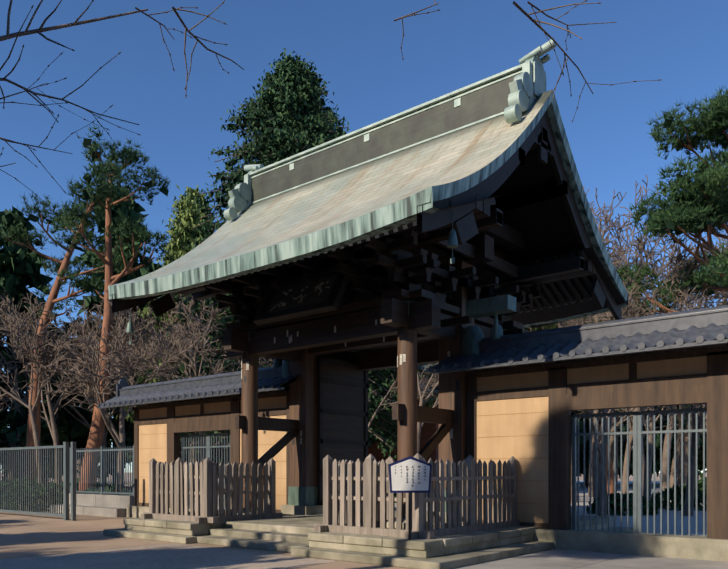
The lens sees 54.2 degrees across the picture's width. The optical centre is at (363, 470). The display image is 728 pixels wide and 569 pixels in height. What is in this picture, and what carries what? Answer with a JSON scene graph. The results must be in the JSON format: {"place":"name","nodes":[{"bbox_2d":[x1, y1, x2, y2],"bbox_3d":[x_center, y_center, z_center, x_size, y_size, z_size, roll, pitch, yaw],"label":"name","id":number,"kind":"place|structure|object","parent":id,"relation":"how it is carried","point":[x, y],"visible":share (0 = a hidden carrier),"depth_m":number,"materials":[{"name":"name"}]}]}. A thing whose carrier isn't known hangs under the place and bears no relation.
{"place":"outdoors","nodes":[
{"label":"outdoors","id":0,"kind":"place"},
{"bbox_2d":[43,377,139,478],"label":"bare tree","id":1,"kind":"object","parent":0,"point":[79,459],"depth_m":58.34,"materials":[{"name":"brown plant"}]},
{"bbox_2d":[0,543,335,568],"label":"gravel path","id":2,"kind":"structure","parent":0,"point":[174,556],"depth_m":10.51,"materials":[{"name":"grey gravel"}]},
{"bbox_2d":[116,380,295,512],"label":"side wall","id":3,"kind":"structure","parent":0,"point":[200,422],"depth_m":18.61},
{"bbox_2d":[97,365,298,408],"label":"side wall tiles","id":4,"kind":"object","parent":3,"relation":"on","point":[230,383],"visible":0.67,"depth_m":18.26,"materials":[{"name":"grey tile"}]},
{"bbox_2d":[181,433,229,508],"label":"side gate bars","id":5,"kind":"object","parent":3,"relation":"attached to","point":[208,446],"visible":0.33,"depth_m":18.77,"materials":[{"name":"grey paint"}]},
{"bbox_2d":[143,433,285,495],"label":"wall panel seams","id":6,"kind":"object","parent":3,"relation":"attached to","point":[240,461],"visible":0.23,"depth_m":16.91,"materials":[{"name":"brown wood"}]},
{"bbox_2d":[0,0,660,211],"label":"bare branches","id":7,"kind":"object","parent":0,"point":[7,36],"visible":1,"depth_m":6.18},
{"bbox_2d":[0,472,706,568],"bbox_3d":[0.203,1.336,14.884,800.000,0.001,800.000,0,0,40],"label":"ground","id":8,"kind":"structure","parent":0,"point":[22,535],"depth_m":13.95,"materials":[{"name":"grey concrete"}]},
{"bbox_2d":[0,407,9,440],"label":"tree","id":9,"kind":"object","parent":8,"relation":"on","point":[5,428],"visible":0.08,"depth_m":73.99,"materials":[{"name":"green plant"}]},
{"bbox_2d":[4,481,69,511],"bbox_3d":[-10.906,0.898,24.146,2.891,1.130,2.857,0,0,40],"label":"bush","id":10,"kind":"object","parent":8,"relation":"on","point":[36,497],"visible":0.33,"depth_m":23.44,"materials":[{"name":"green plant"}]},
{"bbox_2d":[0,297,82,509],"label":"bare tree","id":11,"kind":"object","parent":8,"relation":"on","point":[55,349],"visible":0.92,"depth_m":24.00,"materials":[{"name":"brown plant"}]},
{"bbox_2d":[0,292,87,446],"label":"bare tree","id":12,"kind":"object","parent":8,"relation":"on","point":[16,384],"visible":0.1,"depth_m":44.05,"materials":[{"name":"brown plant"}]},
{"bbox_2d":[0,206,105,490],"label":"tree","id":13,"kind":"object","parent":8,"relation":"on","point":[20,269],"visible":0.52,"depth_m":45.13,"materials":[{"name":"green plant"}]},
{"bbox_2d":[0,442,133,520],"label":"metal fence","id":14,"kind":"object","parent":8,"relation":"on","point":[24,480],"visible":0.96,"depth_m":20.62,"materials":[{"name":"grey metal"}]},
{"bbox_2d":[1,299,149,483],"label":"bare tree","id":15,"kind":"object","parent":8,"relation":"on","point":[104,441],"visible":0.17,"depth_m":44.80,"materials":[{"name":"brown plant"}]},
{"bbox_2d":[44,398,111,479],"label":"tree","id":16,"kind":"object","parent":8,"relation":"on","point":[45,399],"depth_m":69.45,"materials":[{"name":"green plant"}]},
{"bbox_2d":[51,493,133,516],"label":"stone wall","id":17,"kind":"structure","parent":8,"relation":"on","point":[107,505],"depth_m":21.15,"materials":[{"name":"stone"}]},
{"bbox_2d":[50,186,180,487],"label":"tree","id":18,"kind":"object","parent":8,"relation":"on","point":[133,210],"visible":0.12,"depth_m":50.68,"materials":[{"name":"green plant"}]},
{"bbox_2d":[127,506,218,517],"bbox_3d":[-4.060,1.176,18.422,6.720,0.320,0.500,0,0,40],"label":"wall footing","id":19,"kind":"object","parent":8,"relation":"on","point":[135,511],"visible":0.21,"depth_m":20.05,"materials":[{"name":"stone"}]},
{"bbox_2d":[160,325,220,473],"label":"shrub","id":20,"kind":"object","parent":8,"relation":"on","point":[212,456],"depth_m":52.10,"materials":[{"name":"green plant"}]},
{"bbox_2d":[180,432,229,474],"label":"tree","id":21,"kind":"object","parent":8,"relation":"on","point":[212,448],"depth_m":52.51,"materials":[{"name":"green plant"}]},
{"bbox_2d":[103,510,632,568],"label":"platform stone","id":22,"kind":"object","parent":8,"relation":"on","point":[287,534],"visible":0.38,"depth_m":11.77,"materials":[{"name":"grey stone"}]},
{"bbox_2d":[141,457,282,522],"bbox_3d":[-2.728,0.366,15.173,2.280,1.240,3.400,0,0,40],"label":"picket fence","id":23,"kind":"object","parent":22,"relation":"on","point":[206,476],"visible":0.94,"depth_m":14.10,"materials":[{"name":"brown wood"}]},
{"bbox_2d":[230,505,456,528],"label":"gate plinths","id":24,"kind":"object","parent":22,"relation":"on","point":[302,510],"visible":0.08,"depth_m":15.81,"materials":[{"name":"grey stone"}]},
{"bbox_2d":[241,236,473,518],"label":"gate pillars","id":25,"kind":"structure","parent":24,"relation":"on","point":[303,411],"depth_m":13.56,"materials":[{"name":"brown wood"}]},
{"bbox_2d":[124,507,612,550],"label":"stone steps","id":26,"kind":"structure","parent":22,"relation":"on","point":[454,540],"depth_m":11.07,"materials":[{"name":"grey stone"}]},
{"bbox_2d":[204,230,540,504],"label":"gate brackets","id":27,"kind":"object","parent":22,"relation":"on","point":[396,267],"visible":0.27,"depth_m":13.03,"materials":[{"name":"brown wood"}]},
{"bbox_2d":[267,273,338,313],"bbox_3d":[-1.144,-3.235,13.026,1.550,0.553,0.302,0,0,40],"label":"name plaque","id":28,"kind":"object","parent":27,"relation":"attached to","point":[311,297],"visible":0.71,"depth_m":12.97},
{"bbox_2d":[126,201,515,377],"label":"gate copper fittings","id":29,"kind":"object","parent":27,"relation":"attached to","point":[495,307],"visible":0.67,"depth_m":12.32,"materials":[{"name":"teal metal"}]},
{"bbox_2d":[243,300,506,511],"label":"gate copper caps","id":30,"kind":"object","parent":27,"relation":"attached to","point":[304,496],"visible":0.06,"depth_m":15.95,"materials":[{"name":"metal"}]},
{"bbox_2d":[218,229,534,510],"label":"gate beams","id":31,"kind":"structure","parent":27,"relation":"attached to","point":[393,310],"depth_m":14.84,"materials":[{"name":"brown wood"}]},
{"bbox_2d":[176,125,595,370],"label":"wooden beams","id":32,"kind":"structure","parent":27,"relation":"attached to","point":[358,330],"depth_m":13.63,"materials":[{"name":"brown wood"}]},
{"bbox_2d":[241,281,458,444],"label":"stickers","id":33,"kind":"object","parent":32,"relation":"attached to","point":[290,339],"depth_m":13.29,"materials":[{"name":"white paper"}]},
{"bbox_2d":[108,90,628,328],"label":"roof edges","id":34,"kind":"object","parent":32,"relation":"attached to","point":[560,226],"visible":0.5,"depth_m":13.11,"materials":[{"name":"green metal"}]},
{"bbox_2d":[110,89,559,285],"bbox_3d":[0.203,-5.114,14.884,8.000,3.000,7.440,0,0,40],"label":"roof","id":35,"kind":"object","parent":34,"relation":"on","point":[339,198],"visible":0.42,"depth_m":13.29,"materials":[{"name":"green metal"}]},
{"bbox_2d":[251,69,521,201],"bbox_3d":[0.203,-6.664,14.884,7.200,0.800,0.440,0,0,40],"label":"ridge panel","id":36,"kind":"object","parent":35,"relation":"on","point":[484,102],"visible":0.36,"depth_m":14.32,"materials":[{"name":"grey metal"}]},
{"bbox_2d":[223,38,556,220],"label":"ridge trim","id":37,"kind":"structure","parent":35,"relation":"on","point":[527,85],"depth_m":13.34,"materials":[{"name":"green metal"}]},
{"bbox_2d":[190,198,592,312],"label":"rafters","id":38,"kind":"object","parent":34,"relation":"on","point":[571,284],"visible":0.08,"depth_m":14.70,"materials":[{"name":"brown wood"}]},
{"bbox_2d":[314,453,519,538],"bbox_3d":[1.027,0.366,12.056,2.280,1.240,3.400,0,0,40],"label":"picket fence","id":39,"kind":"object","parent":22,"relation":"on","point":[366,498],"visible":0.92,"depth_m":11.21,"materials":[{"name":"brown wood"}]},
{"bbox_2d":[388,456,431,539],"bbox_3d":[0.648,0.566,10.067,0.612,1.540,0.166,0,0,-17],"label":"sign board","id":40,"kind":"object","parent":8,"relation":"on","point":[409,475],"visible":0.98,"depth_m":10.04,"materials":[{"name":"white wood"}]},
{"bbox_2d":[533,529,727,561],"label":"wall footing","id":41,"kind":"object","parent":8,"relation":"on","point":[676,546],"visible":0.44,"depth_m":11.17,"materials":[{"name":"stone"}]},
{"bbox_2d":[0,0,727,472],"label":"sky","id":42,"kind":"structure","parent":0,"point":[354,45],"materials":[{"name":"blue"}]},
{"bbox_2d":[149,126,605,327],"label":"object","id":43,"kind":"object","parent":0,"point":[506,236],"visible":0.27,"depth_m":13.25,"materials":[{"name":"brown wood"}]},
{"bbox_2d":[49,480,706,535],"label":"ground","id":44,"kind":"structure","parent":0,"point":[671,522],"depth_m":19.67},
{"bbox_2d":[4,477,60,504],"bbox_3d":[-12.960,0.850,27.179,3.362,1.250,3.452,0,0,40],"label":"bush","id":45,"kind":"object","parent":44,"relation":"on","point":[16,485],"visible":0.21,"depth_m":26.47,"materials":[{"name":"green plant"}]},
{"bbox_2d":[0,159,129,479],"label":"pine tree","id":46,"kind":"object","parent":44,"relation":"on","point":[62,267],"visible":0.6,"depth_m":30.85,"materials":[{"name":"green plant"}]},
{"bbox_2d":[0,292,130,483],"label":"bare tree","id":47,"kind":"object","parent":44,"relation":"on","point":[53,430],"visible":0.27,"depth_m":38.33,"materials":[{"name":"brown plant"}]},
{"bbox_2d":[49,478,109,503],"bbox_3d":[-11.039,0.860,28.145,3.114,1.171,3.134,0,0,40],"label":"bush","id":48,"kind":"object","parent":44,"relation":"on","point":[77,485],"visible":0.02,"depth_m":27.88,"materials":[{"name":"green plant"}]},
{"bbox_2d":[85,484,131,493],"bbox_3d":[-9.060,0.950,25.110,2.572,1.015,2.573,0,0,40],"label":"bush","id":49,"kind":"object","parent":44,"relation":"on","point":[105,489],"visible":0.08,"depth_m":24.82,"materials":[{"name":"green plant"}]},
{"bbox_2d":[46,125,175,490],"bbox_3d":[-10.413,-5.787,28.520,4.491,14.320,7.250,0,0,-34],"label":"pine tree","id":50,"kind":"object","parent":44,"relation":"on","point":[129,156],"visible":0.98,"depth_m":27.26,"materials":[{"name":"green plant"}]},
{"bbox_2d":[45,290,214,491],"bbox_3d":[-7.872,-2.363,23.661,4.429,7.420,4.787,0,0,21],"label":"bare tree","id":51,"kind":"object","parent":44,"relation":"on","point":[93,382],"visible":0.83,"depth_m":23.74,"materials":[{"name":"brown plant"}]},
{"bbox_2d":[72,292,210,389],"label":"bare tree","id":52,"kind":"object","parent":44,"relation":"on","point":[148,319],"visible":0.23,"depth_m":35.64,"materials":[{"name":"brown plant"}]},
{"bbox_2d":[56,307,230,406],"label":"bare tree","id":53,"kind":"object","parent":44,"relation":"on","point":[77,324],"visible":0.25,"depth_m":29.26,"materials":[{"name":"brown plant"}]},
{"bbox_2d":[116,184,229,463],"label":"cedar tree","id":54,"kind":"object","parent":44,"relation":"on","point":[184,236],"visible":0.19,"depth_m":41.29,"materials":[{"name":"green plant"}]},
{"bbox_2d":[120,294,240,461],"bbox_3d":[-6.545,-2.865,27.675,4.376,8.426,5.835,0,0,9],"label":"bare tree","id":55,"kind":"object","parent":44,"relation":"on","point":[198,325],"visible":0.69,"depth_m":27.77,"materials":[{"name":"brown plant"}]},
{"bbox_2d":[223,441,229,464],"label":"bare tree","id":56,"kind":"object","parent":44,"relation":"on","point":[226,453],"depth_m":49.79,"materials":[{"name":"brown plant"}]},
{"bbox_2d":[199,351,273,453],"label":"bare tree","id":57,"kind":"object","parent":44,"relation":"on","point":[267,360],"visible":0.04,"depth_m":31.16,"materials":[{"name":"brown plant"}]},
{"bbox_2d":[109,48,438,462],"bbox_3d":[-3.435,-9.876,35.691,16.711,22.428,16.389,0,0,40],"label":"evergreen tree","id":58,"kind":"object","parent":44,"relation":"on","point":[285,115],"visible":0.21,"depth_m":34.21,"materials":[{"name":"green plant"}]},
{"bbox_2d":[368,371,387,446],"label":"tree foliage","id":59,"kind":"object","parent":44,"relation":"on","point":[369,439],"depth_m":43.68,"materials":[{"name":"green plant"}]},
{"bbox_2d":[368,368,396,443],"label":"tree foliage","id":60,"kind":"object","parent":44,"relation":"on","point":[371,438],"depth_m":45.19,"materials":[{"name":"green plant"}]},
{"bbox_2d":[368,395,438,491],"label":"tree","id":61,"kind":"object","parent":44,"relation":"on","point":[428,433],"depth_m":44.55,"materials":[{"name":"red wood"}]},
{"bbox_2d":[368,363,438,428],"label":"bare tree","id":62,"kind":"object","parent":44,"relation":"on","point":[378,410],"visible":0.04,"depth_m":29.72,"materials":[{"name":"brown plant"}]},
{"bbox_2d":[417,363,438,390],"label":"bare tree","id":63,"kind":"object","parent":44,"relation":"on","point":[427,377],"depth_m":39.68,"materials":[{"name":"brown plant"}]},
{"bbox_2d":[417,363,438,452],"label":"bare tree","id":64,"kind":"object","parent":44,"relation":"on","point":[421,403],"depth_m":26.71,"materials":[{"name":"brown plant"}]},
{"bbox_2d":[523,322,567,331],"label":"pine tree","id":65,"kind":"object","parent":44,"relation":"on","point":[543,327],"visible":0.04,"depth_m":28.05,"materials":[{"name":"green plant"}]},
{"bbox_2d":[534,316,589,330],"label":"bare tree","id":66,"kind":"object","parent":44,"relation":"on","point":[570,322],"depth_m":30.38,"materials":[{"name":"brown plant"}]},
{"bbox_2d":[529,314,625,515],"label":"bare tree","id":67,"kind":"object","parent":44,"relation":"on","point":[605,437],"visible":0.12,"depth_m":19.80,"materials":[{"name":"brown plant"}]},
{"bbox_2d":[571,410,590,452],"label":"tree","id":68,"kind":"object","parent":44,"relation":"on","point":[580,431],"depth_m":50.54,"materials":[{"name":"green plant"}]},
{"bbox_2d":[548,212,623,501],"bbox_3d":[8.059,-5.918,30.203,6.942,14.549,10.880,0,0,29],"label":"bare tree","id":69,"kind":"object","parent":44,"relation":"on","point":[610,225],"visible":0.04,"depth_m":29.45,"materials":[{"name":"brown plant"}]},
{"bbox_2d":[562,277,658,493],"bbox_3d":[10.749,-3.950,32.818,5.931,10.596,4.734,0,0,-16],"label":"tree","id":70,"kind":"object","parent":44,"relation":"on","point":[611,481],"depth_m":32.52,"materials":[{"name":"plant"}]},
{"bbox_2d":[571,235,659,487],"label":"tree","id":71,"kind":"object","parent":44,"relation":"on","point":[657,437],"visible":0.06,"depth_m":53.27,"materials":[{"name":"brown plant"}]},
{"bbox_2d":[576,428,658,478],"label":"evergreen tree","id":72,"kind":"object","parent":44,"relation":"on","point":[581,467],"depth_m":61.04,"materials":[{"name":"green plant"}]},
{"bbox_2d":[580,408,660,496],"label":"bare tree","id":73,"kind":"object","parent":44,"relation":"on","point":[599,441],"visible":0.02,"depth_m":35.60,"materials":[{"name":"brown plant"}]},
{"bbox_2d":[586,491,658,515],"bbox_3d":[7.862,1.030,21.735,2.135,0.839,2.144,0,0,40],"label":"bush","id":74,"kind":"object","parent":44,"relation":"on","point":[624,504],"visible":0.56,"depth_m":21.25,"materials":[{"name":"green plant"}]},
{"bbox_2d":[583,186,665,491],"bbox_3d":[12.330,-6.730,38.197,6.482,16.180,11.282,0,0,40],"label":"bare tree","id":75,"kind":"object","parent":44,"relation":"on","point":[612,436],"visible":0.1,"depth_m":37.38,"materials":[{"name":"brown plant"}]},
{"bbox_2d":[592,288,668,500],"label":"bare tree","id":76,"kind":"object","parent":44,"relation":"on","point":[651,419],"visible":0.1,"depth_m":22.79,"materials":[{"name":"brown plant"}]},
{"bbox_2d":[586,284,703,500],"bbox_3d":[9.339,-2.523,24.016,4.972,7.743,4.003,0,0,9],"label":"bare tree","id":77,"kind":"object","parent":44,"relation":"on","point":[603,316],"visible":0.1,"depth_m":23.73,"materials":[{"name":"brown plant"}]},
{"bbox_2d":[591,175,726,495],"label":"bare tree","id":78,"kind":"object","parent":44,"relation":"on","point":[679,258],"visible":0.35,"depth_m":26.53,"materials":[{"name":"brown plant"}]},
{"bbox_2d":[618,404,706,481],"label":"tree","id":79,"kind":"object","parent":44,"relation":"on","point":[657,455],"visible":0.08,"depth_m":57.38,"materials":[{"name":"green plant"}]},
{"bbox_2d":[622,406,705,493],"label":"bare tree","id":80,"kind":"object","parent":44,"relation":"on","point":[624,483],"visible":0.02,"depth_m":29.64,"materials":[{"name":"brown plant"}]},
{"bbox_2d":[622,287,706,515],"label":"bare tree","id":81,"kind":"object","parent":44,"relation":"on","point":[692,463],"visible":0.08,"depth_m":20.34,"materials":[{"name":"brown plant"}]},
{"bbox_2d":[610,213,727,433],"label":"bare tree","id":82,"kind":"object","parent":44,"relation":"on","point":[722,297],"visible":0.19,"depth_m":29.73,"materials":[{"name":"brown plant"}]},
{"bbox_2d":[616,86,727,317],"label":"pine tree","id":83,"kind":"object","parent":44,"relation":"on","point":[698,206],"visible":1,"depth_m":23.00,"materials":[{"name":"green plant"}]},
{"bbox_2d":[645,405,706,444],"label":"bare tree","id":84,"kind":"object","parent":44,"relation":"on","point":[672,421],"visible":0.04,"depth_m":39.12,"materials":[{"name":"brown plant"}]},
{"bbox_2d":[651,484,706,510],"bbox_3d":[11.124,0.950,24.695,2.647,0.993,2.733,0,0,40],"label":"bush","id":85,"kind":"object","parent":44,"relation":"on","point":[671,498],"visible":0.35,"depth_m":24.20,"materials":[{"name":"green plant"}]},
{"bbox_2d":[649,248,719,489],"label":"bare tree","id":86,"kind":"object","parent":44,"relation":"on","point":[664,469],"depth_m":49.00,"materials":[{"name":"brown plant"}]},
{"bbox_2d":[645,247,727,486],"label":"bare tree","id":87,"kind":"object","parent":44,"relation":"on","point":[685,464],"visible":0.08,"depth_m":35.45,"materials":[{"name":"brown plant"}]},
{"bbox_2d":[669,405,705,487],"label":"bare tree","id":88,"kind":"object","parent":44,"relation":"on","point":[671,482],"depth_m":32.38,"materials":[{"name":"brown plant"}]},
{"bbox_2d":[673,433,706,472],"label":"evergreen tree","id":89,"kind":"object","parent":44,"relation":"on","point":[700,468],"depth_m":60.79,"materials":[{"name":"green plant"}]},
{"bbox_2d":[683,479,706,499],"bbox_3d":[14.870,0.878,30.584,3.154,1.164,3.226,0,0,40],"label":"bush","id":90,"kind":"object","parent":44,"relation":"on","point":[700,483],"visible":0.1,"depth_m":30.26,"materials":[{"name":"green plant"}]},
{"bbox_2d":[669,298,727,425],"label":"bare tree","id":91,"kind":"object","parent":44,"relation":"on","point":[683,407],"visible":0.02,"depth_m":26.39,"materials":[{"name":"brown plant"}]},
{"bbox_2d":[712,229,727,304],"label":"bare tree","id":92,"kind":"object","parent":44,"relation":"on","point":[719,238],"visible":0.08,"depth_m":34.22,"materials":[{"name":"brown plant"}]},
{"bbox_2d":[378,363,438,398],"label":"temple hall roof","id":93,"kind":"structure","parent":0,"point":[424,365],"depth_m":45.52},
{"bbox_2d":[439,337,727,538],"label":"side wall","id":94,"kind":"structure","parent":0,"point":[709,388],"depth_m":12.12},
{"bbox_2d":[476,412,547,504],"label":"wall panel seams","id":95,"kind":"object","parent":94,"relation":"attached to","point":[513,436],"visible":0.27,"depth_m":12.68,"materials":[{"name":"brown wood"}]},
{"bbox_2d":[428,305,727,373],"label":"side wall tiles","id":96,"kind":"object","parent":94,"relation":"on","point":[680,328],"visible":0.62,"depth_m":11.44,"materials":[{"name":"grey tile"}]},
{"bbox_2d":[572,408,706,536],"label":"side gate bars","id":97,"kind":"object","parent":94,"relation":"attached to","point":[637,432],"visible":0.65,"depth_m":11.55,"materials":[{"name":"grey paint"}]},
{"bbox_2d":[454,549,727,568],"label":"concrete drive","id":98,"kind":"structure","parent":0,"point":[560,559],"depth_m":10.25,"materials":[{"name":"grey concrete"}]}
]}

